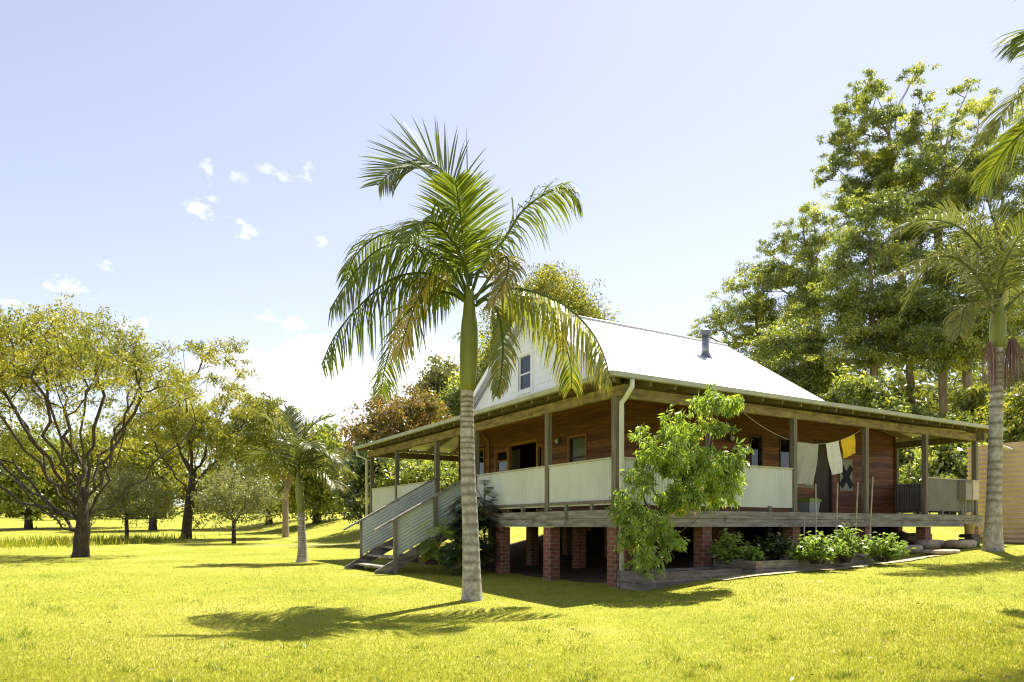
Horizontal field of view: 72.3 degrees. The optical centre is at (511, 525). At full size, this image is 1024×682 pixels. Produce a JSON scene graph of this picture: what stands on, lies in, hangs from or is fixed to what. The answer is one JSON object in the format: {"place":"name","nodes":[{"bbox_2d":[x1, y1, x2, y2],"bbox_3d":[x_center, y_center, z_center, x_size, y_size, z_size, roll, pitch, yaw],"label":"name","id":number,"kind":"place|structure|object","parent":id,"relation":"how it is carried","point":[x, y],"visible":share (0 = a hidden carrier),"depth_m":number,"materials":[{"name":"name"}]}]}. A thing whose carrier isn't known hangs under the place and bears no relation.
{"place":"outdoors","nodes":[
{"label":"outdoors","id":0,"kind":"place"},
{"bbox_2d":[0,529,63,529],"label":"path","id":1,"kind":"structure","parent":0,"point":[31,529],"depth_m":60.41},
{"bbox_2d":[0,530,219,549],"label":"long grass","id":2,"kind":"structure","parent":0,"point":[67,541],"depth_m":36.68,"materials":[{"name":"green plant"}]},
{"bbox_2d":[245,543,358,545],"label":"dirt path","id":3,"kind":"structure","parent":0,"point":[316,544],"depth_m":36.01,"materials":[{"name":"brown soil"}]},
{"bbox_2d":[0,506,1023,681],"bbox_3d":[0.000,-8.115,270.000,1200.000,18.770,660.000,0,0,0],"label":"lawn","id":4,"kind":"structure","parent":0,"point":[328,532],"depth_m":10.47,"materials":[{"name":"green plant"}]},
{"bbox_2d":[0,416,102,528],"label":"bushy tree","id":5,"kind":"object","parent":4,"relation":"on","point":[14,488],"visible":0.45,"depth_m":60.29,"materials":[{"name":"green plant"}]},
{"bbox_2d":[7,415,146,519],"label":"bushy tree","id":6,"kind":"object","parent":4,"relation":"on","point":[87,443],"visible":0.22,"depth_m":63.46,"materials":[{"name":"green plant"}]},
{"bbox_2d":[0,293,217,557],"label":"spreading tree","id":7,"kind":"object","parent":4,"relation":"on","point":[53,346],"visible":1,"depth_m":24.59,"materials":[{"name":"green plant"}]},
{"bbox_2d":[59,459,188,539],"bbox_3d":[-21.949,-1.327,39.455,6.206,4.742,6.291,0,0,0],"label":"tree","id":8,"kind":"object","parent":4,"relation":"on","point":[122,503],"visible":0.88,"depth_m":39.55,"materials":[{"name":"green plant"}]},
{"bbox_2d":[72,399,217,529],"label":"bushy tree","id":9,"kind":"object","parent":4,"relation":"on","point":[134,457],"visible":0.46,"depth_m":58.23,"materials":[{"name":"green plant"}]},
{"bbox_2d":[0,455,362,519],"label":"woods","id":10,"kind":"object","parent":4,"relation":"on","point":[12,515],"visible":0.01,"depth_m":110.30,"materials":[{"name":"green plant"}]},
{"bbox_2d":[105,336,288,538],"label":"leaning tree","id":11,"kind":"object","parent":4,"relation":"on","point":[227,440],"visible":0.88,"depth_m":42.94,"materials":[{"name":"green plant"}]},
{"bbox_2d":[187,457,289,543],"bbox_3d":[-14.808,-1.357,37.713,5.587,4.933,5.109,0,0,0],"label":"tree","id":12,"kind":"object","parent":4,"relation":"on","point":[220,488],"visible":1,"depth_m":37.47,"materials":[{"name":"green plant"}]},
{"bbox_2d":[195,392,310,524],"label":"bushy tree","id":13,"kind":"object","parent":4,"relation":"on","point":[295,516],"visible":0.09,"depth_m":62.69,"materials":[{"name":"green plant"}]},
{"bbox_2d":[243,416,316,536],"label":"slim tree","id":14,"kind":"object","parent":4,"relation":"on","point":[289,479],"visible":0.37,"depth_m":45.69,"materials":[{"name":"green plant"}]},
{"bbox_2d":[238,404,357,562],"bbox_3d":[-6.631,-1.307,21.563,3.748,5.051,2.799,0,0,0],"label":"young palm","id":15,"kind":"object","parent":4,"relation":"on","point":[301,449],"visible":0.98,"depth_m":21.49,"materials":[{"name":"green plant"}]},
{"bbox_2d":[258,408,356,523],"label":"bushy tree","id":16,"kind":"object","parent":4,"relation":"on","point":[315,491],"visible":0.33,"depth_m":54.71,"materials":[{"name":"green plant"}]},
{"bbox_2d":[318,439,406,524],"bbox_3d":[-7.347,-1.730,36.060,4.959,5.555,4.258,0,0,0],"label":"tall shrub","id":17,"kind":"object","parent":4,"relation":"on","point":[354,485],"visible":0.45,"depth_m":35.38,"materials":[{"name":"green plant"}]},
{"bbox_2d":[325,382,454,481],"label":"rusty tree","id":18,"kind":"object","parent":4,"relation":"on","point":[417,409],"visible":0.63,"depth_m":42.36,"materials":[{"name":"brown plant"}]},
{"bbox_2d":[356,450,457,507],"bbox_3d":[-4.893,-1.588,35.055,5.636,4.684,5.487,0,0,0],"label":"tall shrub","id":19,"kind":"object","parent":4,"relation":"on","point":[415,470],"visible":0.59,"depth_m":34.10,"materials":[{"name":"green plant"}]},
{"bbox_2d":[406,350,459,421],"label":"grey gum tree","id":20,"kind":"object","parent":4,"relation":"on","point":[436,376],"visible":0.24,"depth_m":60.64,"materials":[{"name":"green plant"}]},
{"bbox_2d":[417,518,459,570],"bbox_3d":[-1.734,0.436,16.607,1.121,1.259,1.028,0,0,16],"label":"philodendron","id":21,"kind":"object","parent":4,"relation":"on","point":[435,546],"visible":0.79,"depth_m":16.39,"materials":[{"name":"green plant"}]},
{"bbox_2d":[433,461,457,490],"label":"tall shrub","id":22,"kind":"object","parent":4,"relation":"on","point":[453,464],"visible":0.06,"depth_m":36.88,"materials":[{"name":"green plant"}]},
{"bbox_2d":[437,539,481,575],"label":"philodendron","id":23,"kind":"object","parent":4,"relation":"on","point":[453,549],"visible":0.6,"depth_m":16.01,"materials":[{"name":"green plant"}]},
{"bbox_2d":[319,113,612,600],"bbox_3d":[-0.853,-2.721,11.618,4.470,8.098,3.036,0,0,-20],"label":"tall palm","id":24,"kind":"object","parent":4,"relation":"on","point":[431,284],"visible":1,"depth_m":11.35,"materials":[{"name":"green plant"}]},
{"bbox_2d":[430,328,503,423],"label":"shade tree","id":25,"kind":"object","parent":4,"relation":"on","point":[453,401],"visible":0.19,"depth_m":47.71,"materials":[{"name":"green plant"}]},
{"bbox_2d":[443,495,495,565],"bbox_3d":[-1.019,0.133,16.747,1.327,1.760,1.388,0,0,38],"label":"philodendron","id":26,"kind":"object","parent":4,"relation":"on","point":[458,515],"visible":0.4,"depth_m":16.58,"materials":[{"name":"green plant"}]},
{"bbox_2d":[459,480,506,564],"bbox_3d":[-0.656,-0.089,16.744,1.307,2.076,1.203,0,0,0],"label":"philodendron","id":27,"kind":"object","parent":4,"relation":"on","point":[485,546],"visible":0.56,"depth_m":16.69,"materials":[{"name":"green plant"}]},
{"bbox_2d":[477,255,624,353],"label":"golden tree","id":28,"kind":"object","parent":4,"relation":"on","point":[552,284],"visible":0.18,"depth_m":45.53,"materials":[{"name":"green plant"}]},
{"bbox_2d":[343,308,1013,586],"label":"house","id":29,"kind":"structure","parent":4,"relation":"on","point":[550,460],"depth_m":17.91,"materials":[{"name":"brown wood"}]},
{"bbox_2d":[479,447,484,473],"bbox_3d":[-0.996,-1.715,22.380,0.110,1.530,0.574,0,0,-31],"label":"window","id":30,"kind":"structure","parent":29,"relation":"in","point":[480,449],"depth_m":22.16,"materials":[{"name":"brown wood"}]},
{"bbox_2d":[495,448,520,471],"bbox_3d":[-0.145,-1.661,21.321,0.470,1.322,0.783,0,0,-31],"label":"window","id":31,"kind":"structure","parent":29,"relation":"in","point":[516,454],"depth_m":21.28,"materials":[{"name":"brown wood"}]},
{"bbox_2d":[516,348,532,395],"bbox_3d":[0.383,-4.418,20.198,0.125,1.228,0.872,0,0,-31],"label":"window","id":32,"kind":"structure","parent":29,"relation":"in","point":[518,365],"depth_m":20.26,"materials":[{"name":"white wood"}]},
{"bbox_2d":[537,444,542,507],"bbox_3d":[0.797,-1.383,19.412,0.110,1.747,0.276,0,0,-31],"label":"window","id":33,"kind":"structure","parent":29,"relation":"in","point":[538,449],"depth_m":19.49,"materials":[{"name":"brown wood"}]},
{"bbox_2d":[567,433,586,462],"bbox_3d":[1.696,-1.764,17.948,0.135,1.138,0.811,0,0,-31],"label":"window","id":34,"kind":"structure","parent":29,"relation":"in","point":[576,444],"depth_m":18.07,"materials":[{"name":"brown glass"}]},
{"bbox_2d":[750,433,762,465],"bbox_3d":[6.413,-1.706,18.426,0.488,1.412,0.110,0,0,-31],"label":"window","id":35,"kind":"structure","parent":29,"relation":"in","point":[760,439],"depth_m":18.51,"materials":[{"name":"brown wood"}]},
{"bbox_2d":[779,435,789,466],"bbox_3d":[7.455,-1.726,19.055,0.603,1.451,0.110,0,0,-31],"label":"window","id":36,"kind":"structure","parent":29,"relation":"in","point":[779,435],"depth_m":18.89,"materials":[{"name":"brown wood"}]},
{"bbox_2d":[744,413,860,443],"bbox_3d":[6.817,-2.152,16.106,4.348,0.536,0.011,0,0,-31],"label":"clothes line","id":37,"kind":"object","parent":29,"relation":"attached to","point":[799,442],"visible":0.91,"depth_m":15.69,"materials":[{"name":"fabric"}]},
{"bbox_2d":[797,442,818,488],"bbox_3d":[6.718,-1.379,16.056,0.952,1.056,0.105,0,0,-31],"label":"throw blanket","id":38,"kind":"object","parent":37,"relation":"hanging from","point":[807,455],"visible":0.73,"depth_m":16.06,"materials":[{"name":"beige fabric"}]},
{"bbox_2d":[826,441,842,474],"bbox_3d":[7.651,-1.610,16.613,0.691,0.842,0.103,0,0,-29],"label":"tea towel","id":39,"kind":"object","parent":37,"relation":"hanging from","point":[834,456],"visible":1,"depth_m":16.61,"materials":[{"name":"white fabric"}]},
{"bbox_2d":[841,435,855,457],"bbox_3d":[8.113,-1.917,16.899,0.580,0.608,0.084,0,0,-31],"label":"yellow cloth","id":40,"kind":"object","parent":37,"relation":"hanging from","point":[848,445],"visible":1,"depth_m":16.90,"materials":[{"name":"fabric"}]},
{"bbox_2d":[797,498,821,512],"bbox_3d":[7.323,-0.489,17.276,0.453,0.371,0.380,0,0,-31],"label":"storage tub","id":41,"kind":"object","parent":29,"relation":"on","point":[806,504],"visible":0.81,"depth_m":17.15,"materials":[{"name":"grey plastic"}]},
{"bbox_2d":[840,459,852,490],"bbox_3d":[9.718,-1.474,20.368,0.665,0.908,0.026,0,0,-31],"label":"wall hanging","id":42,"kind":"object","parent":29,"relation":"attached to","point":[846,483],"depth_m":20.37,"materials":[{"name":"beige fabric"}]},
{"bbox_2d":[958,482,972,533],"bbox_3d":[12.440,-0.456,19.217,0.348,1.500,0.210,0,0,-31],"label":"meter box","id":43,"kind":"object","parent":29,"relation":"attached to","point":[964,491],"visible":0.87,"depth_m":19.16,"materials":[{"name":"paint"}]},
{"bbox_2d":[958,482,972,498],"bbox_3d":[12.443,-0.966,19.213,0.348,0.480,0.200,0,0,-31],"label":"cabinet door","id":44,"kind":"structure","parent":43,"relation":"in","point":[968,486],"depth_m":19.16,"materials":[{"name":"paint"}]},
{"bbox_2d":[965,480,979,523],"bbox_3d":[12.772,-0.486,19.418,0.374,1.544,0.210,0,0,-31],"label":"meter box","id":45,"kind":"object","parent":29,"relation":"attached to","point":[975,489],"visible":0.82,"depth_m":19.34,"materials":[{"name":"paint"}]},
{"bbox_2d":[966,480,979,498],"bbox_3d":[12.775,-0.996,19.413,0.374,0.524,0.200,0,0,-31],"label":"cabinet door","id":46,"kind":"structure","parent":45,"relation":"in","point":[975,484],"depth_m":19.32,"materials":[{"name":"paint"}]},
{"bbox_2d":[617,567,742,590],"bbox_3d":[3.143,1.000,12.968,2.471,0.379,0.750,0,0,-31],"label":"garden bed","id":47,"kind":"object","parent":4,"relation":"on","point":[630,580],"visible":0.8,"depth_m":12.47,"materials":[{"name":"wood"}]},
{"bbox_2d":[605,380,753,581],"bbox_3d":[2.792,-0.602,11.808,2.420,3.737,1.674,0,0,0],"label":"peach tree","id":48,"kind":"object","parent":47,"relation":"on","point":[645,527],"visible":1,"depth_m":11.52,"materials":[{"name":"green plant"}]},
{"bbox_2d":[685,260,826,367],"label":"gum tree","id":49,"kind":"object","parent":4,"relation":"on","point":[761,310],"visible":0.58,"depth_m":54.23,"materials":[{"name":"green plant"}]},
{"bbox_2d":[713,555,874,573],"bbox_3d":[5.904,0.812,14.519,3.785,0.299,1.050,0,0,-31],"label":"garden bed","id":50,"kind":"object","parent":4,"relation":"on","point":[779,565],"visible":0.6,"depth_m":13.65,"materials":[{"name":"wood"}]},
{"bbox_2d":[707,528,750,563],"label":"garden plant","id":51,"kind":"object","parent":50,"relation":"on","point":[727,552],"visible":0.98,"depth_m":13.62,"materials":[{"name":"green plant"}]},
{"bbox_2d":[738,545,767,560],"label":"garden plant","id":52,"kind":"object","parent":50,"relation":"on","point":[752,554],"visible":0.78,"depth_m":13.44,"materials":[{"name":"green plant"}]},
{"bbox_2d":[744,526,799,560],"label":"garden plant","id":53,"kind":"object","parent":50,"relation":"on","point":[775,551],"visible":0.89,"depth_m":14.35,"materials":[{"name":"green plant"}]},
{"bbox_2d":[782,543,810,562],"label":"garden plant","id":54,"kind":"object","parent":50,"relation":"on","point":[792,555],"visible":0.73,"depth_m":13.76,"materials":[{"name":"green plant"}]},
{"bbox_2d":[803,520,804,537],"bbox_3d":[6.284,0.388,15.070,0.035,1.028,0.212,0,0,24],"label":"garden stake","id":55,"kind":"object","parent":50,"relation":"on","point":[804,529],"visible":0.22,"depth_m":15.10,"materials":[{"name":"brown wood"}]},
{"bbox_2d":[815,484,816,537],"bbox_3d":[6.599,-0.011,15.200,0.034,1.811,0.186,0,0,19],"label":"garden stake","id":56,"kind":"object","parent":50,"relation":"on","point":[815,510],"visible":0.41,"depth_m":15.21,"materials":[{"name":"brown wood"}]},
{"bbox_2d":[787,530,848,564],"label":"garden plant","id":57,"kind":"object","parent":50,"relation":"on","point":[816,548],"visible":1,"depth_m":13.52,"materials":[{"name":"green plant"}]},
{"bbox_2d":[835,483,837,537],"bbox_3d":[7.182,-0.038,15.495,0.035,1.829,0.279,0,0,35],"label":"garden stake","id":58,"kind":"object","parent":50,"relation":"on","point":[836,508],"visible":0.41,"depth_m":15.52,"materials":[{"name":"brown wood"}]},
{"bbox_2d":[820,522,867,563],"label":"garden plant","id":59,"kind":"object","parent":50,"relation":"on","point":[846,534],"visible":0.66,"depth_m":14.14,"materials":[{"name":"green plant"}]},
{"bbox_2d":[855,531,917,561],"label":"garden plant","id":60,"kind":"object","parent":50,"relation":"on","point":[885,549],"visible":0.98,"depth_m":14.48,"materials":[{"name":"green plant"}]},
{"bbox_2d":[738,201,868,396],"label":"gum tree","id":61,"kind":"object","parent":4,"relation":"on","point":[790,275],"visible":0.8,"depth_m":51.21,"materials":[{"name":"green plant"}]},
{"bbox_2d":[737,308,889,400],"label":"gum tree","id":62,"kind":"object","parent":4,"relation":"on","point":[812,377],"visible":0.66,"depth_m":44.92,"materials":[{"name":"green plant"}]},
{"bbox_2d":[714,555,939,579],"bbox_3d":[6.683,0.811,14.170,7.028,0.294,0.436,0,0,-31],"label":"edging","id":63,"kind":"object","parent":4,"relation":"on","point":[843,567],"visible":0.98,"depth_m":13.98,"materials":[{"name":"concrete"}]},
{"bbox_2d":[854,482,858,554],"bbox_3d":[7.797,-0.072,15.867,0.035,1.841,0.339,0,0,40],"label":"garden stake","id":64,"kind":"object","parent":4,"relation":"on","point":[856,509],"visible":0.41,"depth_m":15.90,"materials":[{"name":"brown wood"}]},
{"bbox_2d":[712,325,1019,482],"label":"forest","id":65,"kind":"object","parent":4,"relation":"on","point":[924,395],"visible":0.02,"depth_m":51.45,"materials":[{"name":"green plant"}]},
{"bbox_2d":[869,477,873,539],"bbox_3d":[8.232,-0.156,16.072,0.035,1.964,0.375,0,0,42],"label":"garden stake","id":66,"kind":"object","parent":4,"relation":"on","point":[871,508],"visible":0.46,"depth_m":16.08,"materials":[{"name":"brown wood"}]},
{"bbox_2d":[789,184,957,398],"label":"gum tree","id":67,"kind":"object","parent":4,"relation":"on","point":[854,306],"visible":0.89,"depth_m":41.15,"materials":[{"name":"green plant"}]},
{"bbox_2d":[810,59,941,463],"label":"gum tree","id":68,"kind":"object","parent":4,"relation":"on","point":[874,163],"visible":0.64,"depth_m":49.58,"materials":[{"name":"green plant"}]},
{"bbox_2d":[817,363,934,416],"bbox_3d":[18.819,-4.241,36.229,6.067,7.593,5.132,0,0,0],"label":"forest shrub","id":69,"kind":"object","parent":4,"relation":"on","point":[852,388],"visible":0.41,"depth_m":35.03,"materials":[{"name":"green plant"}]},
{"bbox_2d":[898,545,922,553],"bbox_3d":[9.770,0.570,17.133,0.565,0.220,0.393,0,0,-30],"label":"edging rock","id":70,"kind":"object","parent":4,"relation":"on","point":[912,551],"visible":0.7,"depth_m":16.94,"materials":[{"name":"stone"}]},
{"bbox_2d":[914,539,945,548],"bbox_3d":[10.977,0.482,18.401,0.884,0.257,0.498,0,0,-33],"label":"step stone","id":71,"kind":"object","parent":4,"relation":"on","point":[932,544],"visible":0.86,"depth_m":18.15,"materials":[{"name":"stone"}]},
{"bbox_2d":[920,549,960,554],"bbox_3d":[10.023,0.604,16.386,0.997,0.123,0.568,0,0,-30],"label":"step stone","id":72,"kind":"object","parent":4,"relation":"on","point":[940,551],"visible":0.98,"depth_m":16.15,"materials":[{"name":"stone"}]},
{"bbox_2d":[899,437,987,514],"bbox_3d":[18.031,-2.308,30.033,4.467,4.426,4.419,0,0,30],"label":"forest shrub","id":73,"kind":"object","parent":4,"relation":"on","point":[947,461],"visible":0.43,"depth_m":29.59,"materials":[{"name":"green plant"}]},
{"bbox_2d":[868,77,1023,512],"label":"gum tree","id":74,"kind":"object","parent":4,"relation":"on","point":[930,160],"visible":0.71,"depth_m":45.22,"materials":[{"name":"green plant"}]},
{"bbox_2d":[878,218,1023,514],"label":"gum tree","id":75,"kind":"object","parent":4,"relation":"on","point":[940,350],"visible":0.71,"depth_m":38.86,"materials":[{"name":"green plant"}]},
{"bbox_2d":[880,172,1023,550],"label":"garden palm","id":76,"kind":"object","parent":4,"relation":"on","point":[1000,269],"visible":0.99,"depth_m":16.46,"materials":[{"name":"green plant"}]},
{"bbox_2d":[910,384,1010,514],"bbox_3d":[21.837,-3.492,34.216,4.304,6.728,3.995,0,0,0],"label":"forest shrub","id":77,"kind":"object","parent":4,"relation":"on","point":[972,398],"visible":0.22,"depth_m":33.61,"materials":[{"name":"green plant"}]},
{"bbox_2d":[944,539,976,547],"bbox_3d":[11.625,0.466,18.118,0.865,0.230,0.511,0,0,-28],"label":"step stone","id":78,"kind":"object","parent":4,"relation":"on","point":[961,543],"visible":0.98,"depth_m":17.88,"materials":[{"name":"stone"}]},
{"bbox_2d":[959,534,979,546],"bbox_3d":[12.287,0.387,18.815,0.440,0.335,0.320,0,0,-31],"label":"plastic crate","id":79,"kind":"object","parent":4,"relation":"on","point":[970,536],"visible":0.54,"depth_m":18.71,"materials":[{"name":"black plastic"}]},
{"bbox_2d":[963,524,978,533],"bbox_3d":[12.321,0.082,18.759,0.270,0.270,0.397,0,0,-31],"label":"bucket","id":80,"kind":"object","parent":79,"relation":"on","point":[969,528],"visible":1,"depth_m":18.73,"materials":[{"name":"plastic"}]},
{"bbox_2d":[936,103,1023,391],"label":"gum tree","id":81,"kind":"object","parent":4,"relation":"on","point":[1017,318],"visible":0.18,"depth_m":43.37,"materials":[{"name":"green plant"}]},
{"bbox_2d":[965,441,1023,543],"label":"water tank","id":82,"kind":"object","parent":4,"relation":"on","point":[1013,496],"visible":0.45,"depth_m":21.41,"materials":[{"name":"metal"}]},
{"bbox_2d":[966,378,1023,443],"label":"forest shrub","id":83,"kind":"object","parent":4,"relation":"on","point":[1013,423],"visible":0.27,"depth_m":30.63,"materials":[{"name":"green plant"}]},
{"bbox_2d":[968,0,1023,199],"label":"edge palm","id":84,"kind":"object","parent":4,"relation":"on","point":[999,151],"visible":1,"depth_m":9.92,"materials":[{"name":"green plant"}]},
{"bbox_2d":[0,0,1023,505],"label":"sky","id":85,"kind":"structure","parent":0,"point":[187,170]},
{"bbox_2d":[4,549,1023,681],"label":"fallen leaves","id":86,"kind":"object","parent":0,"point":[1007,676],"visible":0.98,"depth_m":6.60,"materials":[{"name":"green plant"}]},
{"bbox_2d":[379,527,913,581],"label":"bare ground","id":87,"kind":"structure","parent":0,"point":[594,569],"depth_m":21.20,"materials":[{"name":"soil"}]},
{"bbox_2d":[901,533,931,543],"bbox_3d":[11.667,0.353,20.177,0.914,0.324,0.506,0,0,-34],"label":"step stone","id":88,"kind":"object","parent":87,"relation":"on","point":[909,537],"visible":0.34,"depth_m":19.93,"materials":[{"name":"stone"}]}
]}

